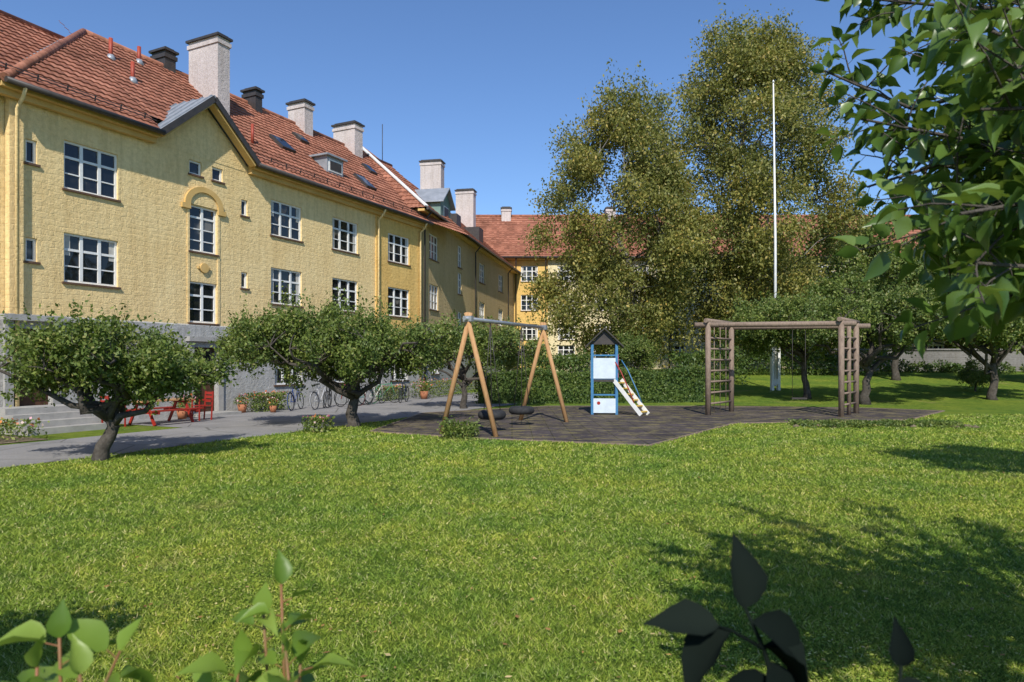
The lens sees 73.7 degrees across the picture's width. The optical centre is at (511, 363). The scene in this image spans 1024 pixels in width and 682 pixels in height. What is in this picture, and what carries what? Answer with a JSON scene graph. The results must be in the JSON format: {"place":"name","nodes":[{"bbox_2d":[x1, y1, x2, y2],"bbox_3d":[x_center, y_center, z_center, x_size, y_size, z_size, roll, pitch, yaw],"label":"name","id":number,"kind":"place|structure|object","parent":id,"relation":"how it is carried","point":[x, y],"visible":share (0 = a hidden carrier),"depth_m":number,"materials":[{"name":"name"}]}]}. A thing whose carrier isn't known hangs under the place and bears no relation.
{"place":"outdoors","nodes":[
{"label":"outdoors","id":0,"kind":"place"},
{"bbox_2d":[0,399,512,467],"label":"path","id":1,"kind":"structure","parent":0,"point":[41,452],"depth_m":16.89,"materials":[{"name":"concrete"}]},
{"bbox_2d":[120,392,477,427],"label":"pavement","id":2,"kind":"structure","parent":0,"point":[251,416],"depth_m":24.33,"materials":[{"name":"concrete"}]},
{"bbox_2d":[126,398,203,425],"bbox_3d":[-10.395,1.444,20.272,1.394,0.725,1.805,0,0,23],"label":"picnic table","id":3,"kind":"object","parent":2,"relation":"on","point":[173,408],"visible":0.56,"depth_m":20.37,"materials":[{"name":"red wood"}]},
{"bbox_2d":[170,397,190,418],"bbox_3d":[-10.603,1.433,21.892,0.653,0.710,0.787,0,0,-17],"label":"flower pot","id":4,"kind":"object","parent":2,"relation":"on","point":[181,414],"visible":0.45,"depth_m":21.82,"materials":[{"name":"ceramic"}]},
{"bbox_2d":[176,394,198,416],"bbox_3d":[-10.818,1.397,22.586,0.786,0.782,0.679,0,0,0],"label":"flower pot","id":5,"kind":"object","parent":2,"relation":"on","point":[189,404],"visible":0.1,"depth_m":22.52,"materials":[{"name":"ceramic"}]},
{"bbox_2d":[191,391,213,420],"bbox_3d":[-9.775,1.338,21.548,0.450,0.902,0.518,0,0,34],"label":"garden chair","id":6,"kind":"object","parent":2,"relation":"on","point":[205,400],"visible":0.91,"depth_m":21.60,"materials":[{"name":"red paint"}]},
{"bbox_2d":[193,410,240,416],"bbox_3d":[-10.328,1.775,23.627,0.800,0.150,1.700,0,0,26],"label":"doorstep","id":7,"kind":"object","parent":2,"relation":"on","point":[216,413],"visible":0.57,"depth_m":23.55,"materials":[{"name":"concrete"}]},
{"bbox_2d":[233,393,254,412],"bbox_3d":[-9.763,1.427,24.745,0.586,0.722,0.676,0,0,34],"label":"flower pot","id":8,"kind":"object","parent":2,"relation":"on","point":[242,407],"visible":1,"depth_m":24.66,"materials":[{"name":"ceramic"}]},
{"bbox_2d":[263,397,277,411],"bbox_3d":[-8.713,1.491,24.910,0.603,0.595,0.662,0,0,0],"label":"flower pot","id":9,"kind":"object","parent":2,"relation":"on","point":[273,407],"visible":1,"depth_m":24.82,"materials":[{"name":"ceramic"}]},
{"bbox_2d":[287,381,303,410],"bbox_3d":[-8.335,1.266,26.240,0.568,1.094,1.744,-6,0,2],"label":"bicycle","id":10,"kind":"object","parent":2,"relation":"on","point":[294,398],"visible":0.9,"depth_m":26.04,"materials":[{"name":"paint"}]},
{"bbox_2d":[310,382,331,409],"bbox_3d":[-7.509,1.266,26.796,0.568,1.094,1.744,-5,-1,12],"label":"bicycle","id":11,"kind":"object","parent":2,"relation":"on","point":[318,398],"visible":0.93,"depth_m":26.62,"materials":[{"name":"paint"}]},
{"bbox_2d":[323,387,331,407],"bbox_3d":[-7.497,1.266,27.794,0.568,1.094,1.744,5,0,-5],"label":"bicycle","id":12,"kind":"object","parent":2,"relation":"on","point":[329,397],"visible":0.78,"depth_m":27.72,"materials":[{"name":"paint"}]},
{"bbox_2d":[335,384,364,406],"bbox_3d":[-6.689,1.265,28.318,0.568,1.094,1.744,4,2,31],"label":"bicycle","id":13,"kind":"object","parent":2,"relation":"on","point":[349,399],"visible":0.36,"depth_m":28.04,"materials":[{"name":"paint"}]},
{"bbox_2d":[334,390,372,404],"bbox_3d":[-6.766,1.267,29.266,1.744,1.094,0.568,0,6,-30],"label":"bicycle","id":14,"kind":"object","parent":2,"relation":"on","point":[359,400],"visible":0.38,"depth_m":29.45,"materials":[{"name":"paint"}]},
{"bbox_2d":[364,380,386,404],"bbox_3d":[-5.933,1.267,29.825,0.568,1.094,1.744,7,3,22],"label":"bicycle","id":15,"kind":"object","parent":2,"relation":"on","point":[374,395],"visible":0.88,"depth_m":29.74,"materials":[{"name":"paint"}]},
{"bbox_2d":[365,382,401,402],"bbox_3d":[-5.788,1.265,30.669,1.744,1.094,0.568,0,4,-23],"label":"bicycle","id":16,"kind":"object","parent":2,"relation":"on","point":[384,392],"visible":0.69,"depth_m":30.72,"materials":[{"name":"paint"}]},
{"bbox_2d":[398,379,408,402],"bbox_3d":[-4.936,1.265,31.264,0.568,1.094,1.744,4,0,7],"label":"bicycle","id":17,"kind":"object","parent":2,"relation":"on","point":[402,391],"visible":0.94,"depth_m":31.33,"materials":[{"name":"paint"}]},
{"bbox_2d":[414,382,432,398],"bbox_3d":[-4.401,1.333,34.269,1.066,0.910,0.791,0,0,35],"label":"flower pot","id":18,"kind":"object","parent":2,"relation":"on","point":[423,394],"visible":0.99,"depth_m":34.15,"materials":[{"name":"ceramic"}]},
{"bbox_2d":[0,0,1017,214],"label":"sky","id":19,"kind":"structure","parent":0,"point":[478,87],"materials":[{"name":"blue"}]},
{"bbox_2d":[0,369,1023,681],"bbox_3d":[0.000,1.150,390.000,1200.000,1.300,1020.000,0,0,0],"label":"ground","id":20,"kind":"structure","parent":0,"point":[946,393],"depth_m":6.85,"materials":[{"name":"green plant"}]},
{"bbox_2d":[0,435,44,443],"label":"flower bed soil","id":21,"kind":"structure","parent":20,"relation":"on","point":[10,440],"depth_m":15.97,"materials":[{"name":"brown soil"}]},
{"bbox_2d":[0,404,106,435],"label":"entrance steps","id":22,"kind":"structure","parent":20,"relation":"on","point":[62,418],"depth_m":17.89,"materials":[{"name":"grey concrete"}]},
{"bbox_2d":[0,598,154,681],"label":"young shrub","id":23,"kind":"object","parent":20,"relation":"on","point":[87,638],"visible":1,"depth_m":0.92,"materials":[{"name":"green plant"}]},
{"bbox_2d":[100,395,125,426],"bbox_3d":[-11.172,1.338,19.128,0.450,0.902,0.517,0,0,31],"label":"garden chair","id":24,"kind":"object","parent":20,"relation":"on","point":[106,397],"visible":0.1,"depth_m":19.04,"materials":[{"name":"red paint"}]},
{"bbox_2d":[0,187,225,412],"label":"entrance and trim","id":25,"kind":"object","parent":20,"relation":"on","point":[204,197],"visible":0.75,"depth_m":23.37,"materials":[{"name":"yellow paint"}]},
{"bbox_2d":[0,294,240,460],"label":"apple tree","id":26,"kind":"object","parent":20,"relation":"on","point":[153,367],"visible":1,"depth_m":12.12,"materials":[{"name":"green plant"}]},
{"bbox_2d":[0,79,420,422],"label":"walls","id":27,"kind":"structure","parent":20,"relation":"on","point":[143,223],"depth_m":22.71,"materials":[{"name":"yellow paint"}]},
{"bbox_2d":[0,37,433,406],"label":"roof trim and gutters","id":28,"kind":"structure","parent":27,"relation":"attached to","point":[177,116],"depth_m":23.34,"materials":[{"name":"metal"}]},
{"bbox_2d":[23,139,410,386],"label":"window frames","id":29,"kind":"structure","parent":27,"relation":"attached to","point":[99,166],"depth_m":23.78,"materials":[{"name":"white wood"}]},
{"bbox_2d":[27,142,406,382],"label":"window panes","id":30,"kind":"object","parent":29,"relation":"in","point":[72,242],"visible":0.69,"depth_m":23.75,"materials":[{"name":"glass"}]},
{"bbox_2d":[0,10,467,234],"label":"tiled roof","id":31,"kind":"structure","parent":27,"relation":"on","point":[80,59],"depth_m":24.86,"materials":[{"name":"tile"}]},
{"bbox_2d":[148,46,264,112],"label":"sheet metal chimneys","id":32,"kind":"object","parent":31,"relation":"on","point":[253,96],"visible":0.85,"depth_m":28.26,"materials":[{"name":"black metal"}]},
{"bbox_2d":[185,31,364,157],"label":"chimneys","id":33,"kind":"object","parent":31,"relation":"on","point":[209,64],"visible":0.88,"depth_m":28.16,"materials":[{"name":"concrete"}]},
{"bbox_2d":[269,131,377,190],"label":"skylights","id":34,"kind":"object","parent":31,"relation":"on","point":[282,143],"visible":0.99,"depth_m":32.61,"materials":[{"name":"glass"}]},
{"bbox_2d":[0,377,477,440],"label":"flower bed","id":35,"kind":"object","parent":20,"relation":"on","point":[258,397],"visible":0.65,"depth_m":25.64,"materials":[{"name":"green plant"}]},
{"bbox_2d":[174,549,356,681],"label":"young shrub","id":36,"kind":"object","parent":20,"relation":"on","point":[201,669],"visible":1,"depth_m":1.01,"materials":[{"name":"green plant"}]},
{"bbox_2d":[298,414,334,432],"bbox_3d":[-5.107,1.579,17.876,0.695,0.497,0.797,0,0,26],"label":"flower tuft","id":37,"kind":"object","parent":20,"relation":"on","point":[318,419],"visible":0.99,"depth_m":17.77,"materials":[{"name":"green plant"}]},
{"bbox_2d":[210,281,471,426],"bbox_3d":[-4.885,-0.160,19.587,6.504,4.220,6.523,0,0,43],"label":"apple tree","id":38,"kind":"object","parent":20,"relation":"on","point":[354,351],"visible":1,"depth_m":18.60,"materials":[{"name":"green plant"}]},
{"bbox_2d":[363,124,520,395],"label":"apartment building wing","id":39,"kind":"structure","parent":20,"relation":"on","point":[462,273],"depth_m":44.00,"materials":[{"name":"yellow paint"}]},
{"bbox_2d":[429,235,499,372],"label":"window panes","id":40,"kind":"structure","parent":39,"relation":"in","point":[429,235],"depth_m":39.01,"materials":[{"name":"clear glass"}]},
{"bbox_2d":[429,233,503,374],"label":"window frames","id":41,"kind":"structure","parent":39,"relation":"in","point":[431,235],"depth_m":43.55,"materials":[{"name":"white paint"}]},
{"bbox_2d":[437,415,482,439],"bbox_3d":[-1.246,1.535,16.466,1.117,0.613,1.071,0,0,0],"label":"bush","id":42,"kind":"object","parent":20,"relation":"on","point":[459,430],"visible":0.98,"depth_m":16.25,"materials":[{"name":"green plant"}]},
{"bbox_2d":[402,309,553,408],"bbox_3d":[-1.882,-0.168,26.896,5.877,4.261,4.722,0,0,34],"label":"apple tree","id":43,"kind":"object","parent":20,"relation":"on","point":[505,338],"visible":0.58,"depth_m":26.59,"materials":[{"name":"green plant"}]},
{"bbox_2d":[42,435,1021,681],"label":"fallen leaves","id":44,"kind":"object","parent":20,"relation":"on","point":[516,615],"visible":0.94,"depth_m":5.12,"materials":[{"name":"brown plant"}]},
{"bbox_2d":[472,364,704,403],"bbox_3d":[3.499,0.932,30.759,10.601,1.852,1.766,0,0,0],"label":"hedge","id":45,"kind":"object","parent":20,"relation":"on","point":[690,371],"depth_m":30.29,"materials":[{"name":"green plant"}]},
{"bbox_2d":[518,58,736,371],"bbox_3d":[7.541,-8.279,41.537,12.364,19.550,13.129,0,0,-43],"label":"birch tree","id":46,"kind":"object","parent":20,"relation":"on","point":[653,171],"visible":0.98,"depth_m":39.94,"materials":[{"name":"green plant"}]},
{"bbox_2d":[607,325,660,370],"bbox_3d":[5.940,-0.015,33.325,2.735,3.665,2.674,0,0,26],"label":"apple tree","id":47,"kind":"object","parent":20,"relation":"on","point":[640,351],"visible":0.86,"depth_m":32.93,"materials":[{"name":"green plant"}]},
{"bbox_2d":[374,406,938,443],"bbox_3d":[4.985,1.778,23.548,20.708,0.001,11.947,0,0,-35],"label":"playground surface","id":48,"kind":"object","parent":20,"relation":"on","point":[628,424],"visible":0.82,"depth_m":21.19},
{"bbox_2d":[439,312,568,436],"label":"frame legs","id":49,"kind":"object","parent":48,"relation":"on","point":[469,329],"visible":0.78,"depth_m":17.03,"materials":[{"name":"brown wood"}]},
{"bbox_2d":[462,316,547,329],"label":"top beam","id":50,"kind":"structure","parent":49,"relation":"attached to","point":[473,319],"depth_m":18.48,"materials":[{"name":"metal"}]},
{"bbox_2d":[484,323,528,409],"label":"chains","id":51,"kind":"object","parent":50,"relation":"hanging from","point":[490,335],"visible":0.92,"depth_m":19.37,"materials":[{"name":"metal"}]},
{"bbox_2d":[478,406,533,419],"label":"tyres","id":52,"kind":"object","parent":51,"relation":"hanging from","point":[514,410],"visible":0.86,"depth_m":19.25,"materials":[{"name":"rubber"}]},
{"bbox_2d":[585,328,649,415],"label":"play tower","id":53,"kind":"structure","parent":48,"relation":"on","point":[603,369],"depth_m":23.63,"materials":[{"name":"blue paint"}]},
{"bbox_2d":[694,317,870,416],"bbox_3d":[9.507,0.130,23.931,6.136,3.340,2.362,0,0,11],"label":"climbing frame","id":54,"kind":"object","parent":48,"relation":"on","point":[840,324],"visible":0.94,"depth_m":23.48,"materials":[{"name":"brown wood"}]},
{"bbox_2d":[370,406,944,445],"bbox_3d":[4.986,1.800,23.549,20.764,0.060,12.006,0,0,-35],"label":"playground edging","id":55,"kind":"object","parent":20,"relation":"on","point":[656,443],"visible":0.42,"depth_m":17.49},
{"bbox_2d":[485,343,891,384],"bbox_3d":[11.458,-0.250,42.344,25.921,4.273,14.302,0,0,0],"label":"shrub border","id":56,"kind":"object","parent":20,"relation":"on","point":[576,360],"visible":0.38,"depth_m":38.65,"materials":[{"name":"green plant"}]},
{"bbox_2d":[502,260,977,372],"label":"walls","id":57,"kind":"structure","parent":20,"relation":"on","point":[550,264],"depth_m":60.90,"materials":[{"name":"yellow paint"}]},
{"bbox_2d":[496,256,827,368],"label":"roof trim and gutters","id":58,"kind":"structure","parent":57,"relation":"attached to","point":[516,258],"depth_m":60.64,"materials":[{"name":"metal"}]},
{"bbox_2d":[476,215,920,255],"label":"tiled roof","id":59,"kind":"structure","parent":57,"relation":"on","point":[500,237],"depth_m":63.33,"materials":[{"name":"tile"}]},
{"bbox_2d":[501,206,615,220],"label":"chimneys","id":60,"kind":"object","parent":59,"relation":"on","point":[506,211],"visible":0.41,"depth_m":65.20,"materials":[{"name":"concrete"}]},
{"bbox_2d":[520,266,943,358],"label":"window frames","id":61,"kind":"structure","parent":57,"relation":"attached to","point":[526,305],"depth_m":60.98,"materials":[{"name":"white wood"}]},
{"bbox_2d":[522,267,976,357],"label":"window panes","id":62,"kind":"object","parent":61,"relation":"in","point":[572,347],"visible":0.07,"depth_m":61.02,"materials":[{"name":"glass"}]},
{"bbox_2d":[627,2,885,373],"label":"birch tree","id":63,"kind":"object","parent":20,"relation":"on","point":[751,60],"visible":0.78,"depth_m":42.45,"materials":[{"name":"green plant"}]},
{"bbox_2d":[718,250,820,350],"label":"maple tree","id":64,"kind":"object","parent":20,"relation":"on","point":[800,345],"visible":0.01,"depth_m":52.11,"materials":[{"name":"green plant"}]},
{"bbox_2d":[711,287,839,398],"bbox_3d":[12.188,-0.983,31.818,5.865,5.502,6.618,0,0,0],"label":"apple tree","id":65,"kind":"object","parent":20,"relation":"on","point":[758,341],"visible":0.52,"depth_m":30.70,"materials":[{"name":"green plant"}]},
{"bbox_2d":[770,80,780,389],"bbox_3d":[13.500,-6.565,34.995,0.440,15.910,0.250,0,0,0],"label":"flagpole","id":66,"kind":"object","parent":20,"relation":"on","point":[775,370],"visible":0.86,"depth_m":34.95,"materials":[{"name":"white metal"}]},
{"bbox_2d":[643,531,922,681],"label":"leafy twig plant","id":67,"kind":"object","parent":20,"relation":"on","point":[706,637],"visible":1,"depth_m":0.80,"materials":[{"name":"green plant"}]},
{"bbox_2d":[780,208,923,353],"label":"maple tree","id":68,"kind":"object","parent":20,"relation":"on","point":[870,254],"visible":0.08,"depth_m":49.26,"materials":[{"name":"green plant"}]},
{"bbox_2d":[785,418,969,428],"bbox_3d":[10.454,1.731,19.529,4.869,0.226,2.234,0,0,0],"label":"weed patch","id":69,"kind":"object","parent":20,"relation":"on","point":[838,423],"visible":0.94,"depth_m":19.25,"materials":[{"name":"green plant"}]},
{"bbox_2d":[799,246,956,380],"bbox_3d":[21.974,-2.908,39.884,10.314,8.149,7.016,0,0,-23],"label":"apple tree","id":70,"kind":"object","parent":20,"relation":"on","point":[890,275],"visible":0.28,"depth_m":38.90,"materials":[{"name":"green plant"}]},
{"bbox_2d":[769,273,990,404],"bbox_3d":[15.584,-0.972,29.156,8.499,5.682,7.373,0,0,40],"label":"apple tree","id":71,"kind":"object","parent":20,"relation":"on","point":[879,312],"visible":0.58,"depth_m":28.47,"materials":[{"name":"green plant"}]},
{"bbox_2d":[793,424,979,427],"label":"edging stones","id":72,"kind":"object","parent":20,"relation":"on","point":[913,425],"visible":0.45,"depth_m":19.11,"materials":[{"name":"grey stone"}]},
{"bbox_2d":[806,0,1023,358],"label":"apple tree","id":73,"kind":"object","parent":20,"relation":"on","point":[979,120],"visible":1,"depth_m":1.99,"materials":[{"name":"green plant"}]},
{"bbox_2d":[829,349,1023,370],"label":"garden wall","id":74,"kind":"structure","parent":20,"relation":"on","point":[1013,359],"depth_m":47.00,"materials":[{"name":"grey concrete"}]},
{"bbox_2d":[864,235,1000,348],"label":"maple tree","id":75,"kind":"object","parent":20,"relation":"on","point":[948,345],"visible":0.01,"depth_m":51.30,"materials":[{"name":"green plant"}]},
{"bbox_2d":[885,359,1023,373],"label":"garden bushes","id":76,"kind":"object","parent":20,"relation":"on","point":[947,367],"visible":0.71,"depth_m":45.45,"materials":[{"name":"green plant"}]},
{"bbox_2d":[934,299,1023,399],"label":"apple tree","id":77,"kind":"object","parent":20,"relation":"on","point":[1011,334],"visible":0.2,"depth_m":30.67,"materials":[{"name":"brown plant"}]},
{"bbox_2d":[955,355,1005,391],"bbox_3d":[23.543,0.528,34.577,2.084,2.230,1.977,0,0,0],"label":"shrub","id":78,"kind":"object","parent":20,"relation":"on","point":[970,375],"visible":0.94,"depth_m":34.31,"materials":[{"name":"green plant"}]},
{"bbox_2d":[1014,341,1023,354],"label":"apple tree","id":79,"kind":"object","parent":20,"relation":"on","point":[1021,350],"depth_m":38.20,"materials":[{"name":"green plant"}]}
]}

